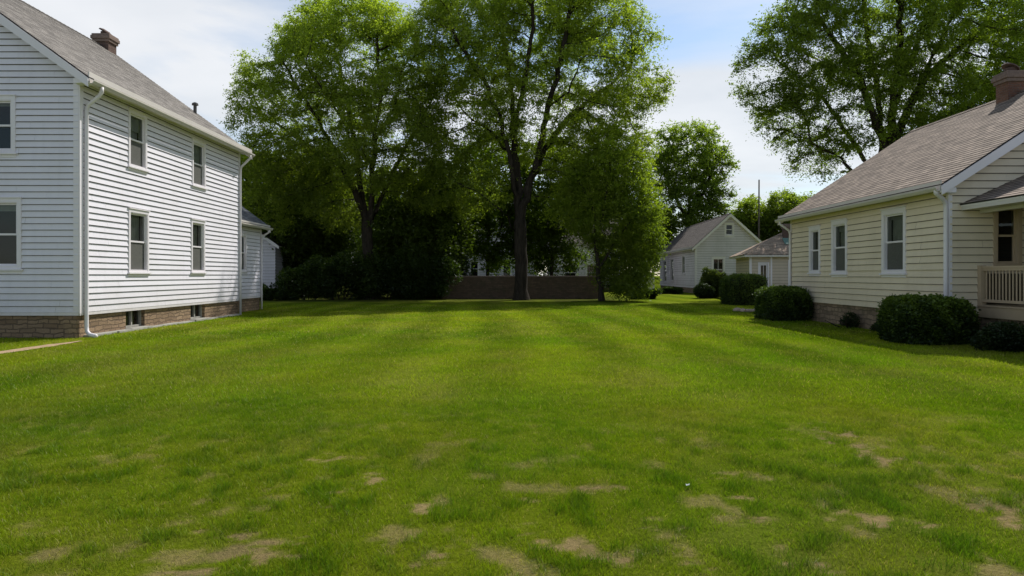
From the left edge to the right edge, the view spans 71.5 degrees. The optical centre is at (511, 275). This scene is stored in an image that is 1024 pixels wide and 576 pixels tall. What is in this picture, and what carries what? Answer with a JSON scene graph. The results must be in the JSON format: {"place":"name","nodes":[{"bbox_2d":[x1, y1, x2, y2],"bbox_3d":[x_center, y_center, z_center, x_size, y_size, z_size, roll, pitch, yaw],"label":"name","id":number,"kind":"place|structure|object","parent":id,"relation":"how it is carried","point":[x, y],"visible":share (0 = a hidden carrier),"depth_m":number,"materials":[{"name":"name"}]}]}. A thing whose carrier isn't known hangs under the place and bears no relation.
{"place":"outdoors","nodes":[
{"label":"outdoors","id":0,"kind":"place"},
{"bbox_2d":[0,341,77,353],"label":"path","id":1,"kind":"structure","parent":0,"point":[20,349],"depth_m":14.69,"materials":[{"name":"beige concrete"}]},
{"bbox_2d":[0,276,1023,575],"bbox_3d":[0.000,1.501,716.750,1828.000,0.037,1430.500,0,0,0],"label":"lawn","id":2,"kind":"structure","parent":0,"point":[264,552],"depth_m":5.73,"materials":[{"name":"green plant"}]},
{"bbox_2d":[0,0,272,337],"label":"white house","id":3,"kind":"structure","parent":2,"relation":"on","point":[122,209],"depth_m":18.47,"materials":[{"name":"paint"}]},
{"bbox_2d":[0,94,18,156],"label":"window","id":4,"kind":"structure","parent":3,"relation":"in","point":[7,101],"depth_m":17.02,"materials":[{"name":"white paint"}]},
{"bbox_2d":[0,197,25,273],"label":"window","id":5,"kind":"structure","parent":3,"relation":"in","point":[10,207],"depth_m":17.13,"materials":[{"name":"grey glass"}]},
{"bbox_2d":[108,207,150,275],"bbox_3d":[-10.607,-0.900,19.670,0.685,1.860,1.160,0,0,0],"label":"window","id":6,"kind":"structure","parent":3,"relation":"in","point":[138,231],"depth_m":19.84,"materials":[{"name":"grey glass"}]},
{"bbox_2d":[127,107,149,174],"bbox_3d":[-10.607,-3.685,19.620,0.685,1.690,1.060,0,0,0],"label":"window","id":7,"kind":"structure","parent":3,"relation":"in","point":[137,124],"depth_m":19.78,"materials":[{"name":"white paint"}]},
{"bbox_2d":[125,310,152,328],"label":"basement window","id":8,"kind":"structure","parent":3,"relation":"in","point":[129,314],"depth_m":19.77,"materials":[{"name":"glass"}]},
{"bbox_2d":[178,137,207,191],"bbox_3d":[-10.607,-3.630,23.450,0.685,1.640,1.100,0,0,0],"label":"window","id":9,"kind":"structure","parent":3,"relation":"in","point":[198,147],"depth_m":23.62,"materials":[{"name":"white paint"}]},
{"bbox_2d":[190,218,206,275],"bbox_3d":[-10.607,-0.910,23.390,0.685,1.840,1.120,0,0,0],"label":"window","id":10,"kind":"structure","parent":3,"relation":"in","point":[197,227],"depth_m":23.60,"materials":[{"name":"white paint"}]},
{"bbox_2d":[190,304,210,321],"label":"basement window","id":11,"kind":"structure","parent":3,"relation":"in","point":[193,307],"depth_m":23.72,"materials":[{"name":"glass"}]},
{"bbox_2d":[242,232,247,273],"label":"window","id":12,"kind":"structure","parent":3,"relation":"in","point":[244,235],"depth_m":29.19,"materials":[{"name":"white paint"}]},
{"bbox_2d":[260,283,299,300],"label":"shrub","id":13,"kind":"object","parent":2,"relation":"on","point":[269,294],"visible":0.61,"depth_m":42.18,"materials":[{"name":"green plant"}]},
{"bbox_2d":[262,233,303,287],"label":"neighbour house","id":14,"kind":"structure","parent":2,"relation":"on","point":[268,268],"depth_m":47.47,"materials":[{"name":"white paint"}]},
{"bbox_2d":[263,234,334,296],"bbox_3d":[-15.049,-0.660,49.475,5.249,4.486,2.600,0,0,0],"label":"shrub","id":15,"kind":"object","parent":2,"relation":"on","point":[293,264],"visible":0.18,"depth_m":49.02,"materials":[{"name":"green plant"}]},
{"bbox_2d":[236,141,367,266],"bbox_3d":[-15.187,-3.994,49.591,11.157,11.024,6.809,0,0,0],"label":"understory tree","id":16,"kind":"object","parent":2,"relation":"on","point":[310,233],"visible":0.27,"depth_m":48.40,"materials":[{"name":"green plant"}]},
{"bbox_2d":[269,262,342,299],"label":"shrub","id":17,"kind":"object","parent":2,"relation":"on","point":[298,275],"visible":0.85,"depth_m":42.75,"materials":[{"name":"green plant"}]},
{"bbox_2d":[299,231,377,296],"bbox_3d":[-12.364,-0.895,49.919,6.078,4.984,2.760,0,0,0],"label":"shrub","id":18,"kind":"object","parent":2,"relation":"on","point":[353,245],"visible":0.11,"depth_m":49.51,"materials":[{"name":"green plant"}]},
{"bbox_2d":[300,249,382,299],"bbox_3d":[-10.420,-0.028,43.307,5.161,3.195,2.425,0,0,0],"label":"shrub","id":19,"kind":"object","parent":2,"relation":"on","point":[343,268],"visible":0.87,"depth_m":42.94,"materials":[{"name":"green plant"}]},
{"bbox_2d":[217,0,477,299],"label":"tall tree","id":20,"kind":"object","parent":2,"relation":"on","point":[302,39],"visible":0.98,"depth_m":42.18,"materials":[{"name":"green plant"}]},
{"bbox_2d":[294,162,402,254],"bbox_3d":[-13.201,-4.093,56.165,10.994,11.222,7.237,0,0,0],"label":"understory tree","id":21,"kind":"object","parent":2,"relation":"on","point":[367,195],"visible":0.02,"depth_m":55.34,"materials":[{"name":"green plant"}]},
{"bbox_2d":[346,240,434,299],"bbox_3d":[-7.512,-0.279,43.917,5.657,3.790,2.451,0,0,0],"label":"shrub","id":22,"kind":"object","parent":2,"relation":"on","point":[386,277],"visible":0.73,"depth_m":43.61,"materials":[{"name":"green plant"}]},
{"bbox_2d":[356,227,436,296],"bbox_3d":[-7.703,-1.071,48.521,5.925,5.377,2.687,0,0,0],"label":"shrub","id":23,"kind":"object","parent":2,"relation":"on","point":[358,244],"visible":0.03,"depth_m":48.21,"materials":[{"name":"green plant"}]},
{"bbox_2d":[361,155,484,297],"bbox_3d":[-5.936,-3.261,46.755,8.405,9.885,7.879,0,0,0],"label":"understory tree","id":24,"kind":"object","parent":2,"relation":"on","point":[399,225],"visible":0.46,"depth_m":45.05,"materials":[{"name":"green plant"}]},
{"bbox_2d":[388,254,462,299],"bbox_3d":[-5.391,0.114,44.225,4.863,3.032,2.248,0,0,0],"label":"shrub","id":25,"kind":"object","parent":2,"relation":"on","point":[437,274],"visible":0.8,"depth_m":43.83,"materials":[{"name":"green plant"}]},
{"bbox_2d":[414,240,474,297],"bbox_3d":[-4.864,-0.505,48.058,4.915,4.218,2.290,0,0,-5],"label":"shrub","id":26,"kind":"object","parent":2,"relation":"on","point":[466,268],"visible":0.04,"depth_m":47.66,"materials":[{"name":"green plant"}]},
{"bbox_2d":[449,124,531,275],"bbox_3d":[-2.008,-4.803,52.987,7.375,12.588,7.954,0,0,0],"label":"understory tree","id":27,"kind":"object","parent":2,"relation":"on","point":[490,255],"visible":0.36,"depth_m":51.94,"materials":[{"name":"green plant"}]},
{"bbox_2d":[465,219,535,275],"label":"neighbour house","id":28,"kind":"structure","parent":2,"relation":"on","point":[482,273],"depth_m":69.98,"materials":[{"name":"white paint"}]},
{"bbox_2d":[469,260,478,275],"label":"window","id":29,"kind":"structure","parent":28,"relation":"in","point":[475,273],"depth_m":70.60,"materials":[{"name":"white paint"}]},
{"bbox_2d":[502,261,511,275],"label":"window","id":30,"kind":"structure","parent":28,"relation":"in","point":[504,274],"depth_m":70.60,"materials":[{"name":"white paint"}]},
{"bbox_2d":[345,261,659,282],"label":"distant wood","id":31,"kind":"object","parent":2,"relation":"on","point":[651,272],"depth_m":134.91,"materials":[{"name":"green plant"}]},
{"bbox_2d":[441,276,597,298],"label":"garden wall","id":32,"kind":"structure","parent":2,"relation":"on","point":[538,287],"depth_m":45.20,"materials":[{"name":"brown brick"}]},
{"bbox_2d":[506,184,547,275],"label":"background tree","id":33,"kind":"object","parent":2,"relation":"on","point":[537,223],"visible":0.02,"depth_m":79.26,"materials":[{"name":"green plant"}]},
{"bbox_2d":[401,0,679,299],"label":"tall tree","id":34,"kind":"object","parent":2,"relation":"on","point":[571,30],"visible":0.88,"depth_m":42.05,"materials":[{"name":"green plant"}]},
{"bbox_2d":[497,129,593,275],"bbox_3d":[3.173,-4.776,53.536,8.724,12.603,6.705,0,0,0],"label":"understory tree","id":35,"kind":"object","parent":2,"relation":"on","point":[537,242],"visible":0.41,"depth_m":52.78,"materials":[{"name":"green plant"}]},
{"bbox_2d":[546,221,616,289],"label":"neighbour house","id":36,"kind":"structure","parent":2,"relation":"on","point":[582,272],"depth_m":63.98,"materials":[{"name":"white paint"}]},
{"bbox_2d":[563,263,577,275],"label":"window","id":37,"kind":"structure","parent":36,"relation":"in","point":[573,273],"depth_m":64.60,"materials":[{"name":"white paint"}]},
{"bbox_2d":[585,263,595,275],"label":"window","id":38,"kind":"structure","parent":36,"relation":"in","point":[589,270],"depth_m":64.60,"materials":[{"name":"white paint"}]},
{"bbox_2d":[539,115,672,301],"bbox_3d":[5.483,-3.961,41.190,7.794,11.030,5.931,0,0,0],"label":"tree","id":39,"kind":"object","parent":2,"relation":"on","point":[637,220],"visible":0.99,"depth_m":40.64,"materials":[{"name":"green plant"}]},
{"bbox_2d":[631,287,662,298],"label":"shrub","id":40,"kind":"object","parent":2,"relation":"on","point":[654,294],"visible":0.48,"depth_m":44.19,"materials":[{"name":"green plant"}]},
{"bbox_2d":[622,227,681,282],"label":"background tree","id":41,"kind":"object","parent":2,"relation":"on","point":[659,248],"visible":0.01,"depth_m":83.06,"materials":[{"name":"green plant"}]},
{"bbox_2d":[651,286,684,293],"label":"shrub","id":42,"kind":"object","parent":2,"relation":"on","point":[672,290],"visible":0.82,"depth_m":56.62,"materials":[{"name":"green plant"}]},
{"bbox_2d":[636,116,740,241],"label":"round tree","id":43,"kind":"object","parent":2,"relation":"on","point":[706,163],"visible":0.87,"depth_m":78.72,"materials":[{"name":"green plant"}]},
{"bbox_2d":[693,282,715,298],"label":"shrub","id":44,"kind":"object","parent":2,"relation":"on","point":[705,290],"visible":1,"depth_m":45.71,"materials":[{"name":"green plant"}]},
{"bbox_2d":[659,213,761,292],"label":"house","id":45,"kind":"structure","parent":2,"relation":"on","point":[716,243],"depth_m":58.11,"materials":[{"name":"white paint"}]},
{"bbox_2d":[663,260,666,282],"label":"window","id":46,"kind":"structure","parent":45,"relation":"in","point":[664,261],"depth_m":72.82,"materials":[{"name":"white paint"}]},
{"bbox_2d":[670,257,673,282],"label":"window","id":47,"kind":"structure","parent":45,"relation":"in","point":[671,258],"depth_m":68.81,"materials":[{"name":"grey glass"}]},
{"bbox_2d":[681,254,688,274],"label":"window","id":48,"kind":"structure","parent":45,"relation":"in","point":[683,256],"depth_m":63.08,"materials":[{"name":"grey glass"}]},
{"bbox_2d":[711,256,725,274],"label":"window","id":49,"kind":"structure","parent":45,"relation":"in","point":[718,262],"depth_m":57.95,"materials":[{"name":"white paint"}]},
{"bbox_2d":[724,223,733,236],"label":"window","id":50,"kind":"structure","parent":45,"relation":"in","point":[729,227],"depth_m":57.88,"materials":[{"name":"white paint"}]},
{"bbox_2d":[698,267,725,297],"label":"shrub","id":51,"kind":"object","parent":2,"relation":"on","point":[711,277],"visible":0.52,"depth_m":46.66,"materials":[{"name":"green plant"}]},
{"bbox_2d":[718,272,767,305],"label":"clipped bush","id":52,"kind":"object","parent":2,"relation":"on","point":[737,289],"visible":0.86,"depth_m":35.27,"materials":[{"name":"green plant"}]},
{"bbox_2d":[733,308,754,311],"bbox_3d":[9.922,1.458,29.103,1.544,0.244,0.954,0,0,0],"label":"stone border","id":53,"kind":"object","parent":2,"relation":"on","point":[743,309],"visible":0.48,"depth_m":29.00,"materials":[{"name":"grey stone"}]},
{"bbox_2d":[726,193,771,241],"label":"round tree","id":54,"kind":"object","parent":2,"relation":"on","point":[743,213],"visible":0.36,"depth_m":85.38,"materials":[{"name":"green plant"}]},
{"bbox_2d":[758,180,759,238],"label":"utility pole","id":55,"kind":"object","parent":2,"relation":"on","point":[759,209],"visible":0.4,"depth_m":69.94,"materials":[{"name":"grey metal"}]},
{"bbox_2d":[729,224,789,286],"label":"outbuilding","id":56,"kind":"structure","parent":2,"relation":"on","point":[769,258],"depth_m":41.91,"materials":[{"name":"white paint"}]},
{"bbox_2d":[758,262,768,286],"bbox_3d":[14.836,0.220,42.013,0.630,1.960,0.340,0,0,9],"label":"door","id":57,"kind":"structure","parent":56,"relation":"in","point":[763,267],"depth_m":41.88,"materials":[{"name":"white paint"}]},
{"bbox_2d":[751,187,809,240],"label":"round tree","id":58,"kind":"object","parent":2,"relation":"on","point":[776,206],"visible":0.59,"depth_m":84.09,"materials":[{"name":"green plant"}]},
{"bbox_2d":[752,285,813,320],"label":"clipped bush","id":59,"kind":"object","parent":2,"relation":"on","point":[783,303],"visible":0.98,"depth_m":23.31,"materials":[{"name":"green plant"}]},
{"bbox_2d":[793,191,814,204],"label":"round tree","id":60,"kind":"object","parent":2,"relation":"on","point":[810,195],"visible":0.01,"depth_m":91.76,"materials":[{"name":"green plant"}]},
{"bbox_2d":[825,311,859,327],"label":"small shrub","id":61,"kind":"object","parent":2,"relation":"on","point":[847,322],"visible":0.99,"depth_m":20.34,"materials":[{"name":"green plant"}]},
{"bbox_2d":[870,322,877,330],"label":"weed","id":62,"kind":"object","parent":2,"relation":"on","point":[873,326],"visible":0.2,"depth_m":18.86,"materials":[{"name":"green plant"}]},
{"bbox_2d":[727,0,1023,185],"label":"tall tree","id":63,"kind":"object","parent":2,"relation":"on","point":[989,27],"visible":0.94,"depth_m":45.12,"materials":[{"name":"green plant"}]},
{"bbox_2d":[775,63,1023,335],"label":"cream house","id":64,"kind":"structure","parent":2,"relation":"on","point":[937,207],"depth_m":18.12,"materials":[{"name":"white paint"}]},
{"bbox_2d":[807,225,824,275],"bbox_3d":[10.157,-0.790,23.200,0.685,1.640,0.940,0,0,0],"label":"window","id":65,"kind":"structure","parent":64,"relation":"in","point":[814,231],"depth_m":23.43,"materials":[{"name":"white paint"}]},
{"bbox_2d":[829,218,847,276],"bbox_3d":[10.157,-0.815,21.455,0.685,1.750,1.110,0,0,0],"label":"window","id":66,"kind":"structure","parent":64,"relation":"in","point":[839,260],"depth_m":21.66,"materials":[{"name":"white paint"}]},
{"bbox_2d":[879,205,921,277],"bbox_3d":[10.157,-0.845,18.400,0.685,1.810,1.260,0,0,0],"label":"window","id":67,"kind":"structure","parent":64,"relation":"in","point":[893,220],"depth_m":18.56,"materials":[{"name":"white paint"}]},
{"bbox_2d":[982,208,1021,270],"bbox_3d":[11.200,-0.870,16.358,0.740,1.560,0.685,0,0,0],"label":"window","id":68,"kind":"structure","parent":64,"relation":"in","point":[1007,227],"depth_m":16.13,"materials":[{"name":"glass"}]},
{"bbox_2d":[875,292,981,345],"bbox_3d":[9.216,1.062,15.878,1.834,1.390,1.769,0,0,0],"label":"clipped bush","id":69,"kind":"object","parent":2,"relation":"on","point":[924,319],"visible":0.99,"depth_m":15.21,"materials":[{"name":"green plant"}]},
{"bbox_2d":[908,41,1023,131],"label":"round tree","id":70,"kind":"object","parent":2,"relation":"on","point":[967,107],"visible":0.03,"depth_m":49.16,"materials":[{"name":"green plant"}]},
{"bbox_2d":[969,320,1023,351],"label":"shrub","id":71,"kind":"object","parent":2,"relation":"on","point":[1006,336],"visible":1,"depth_m":13.83,"materials":[{"name":"green plant"}]},
{"bbox_2d":[22,0,1021,275],"label":"sky","id":72,"kind":"structure","parent":0,"point":[185,47],"materials":[{"name":"white"}]}
]}

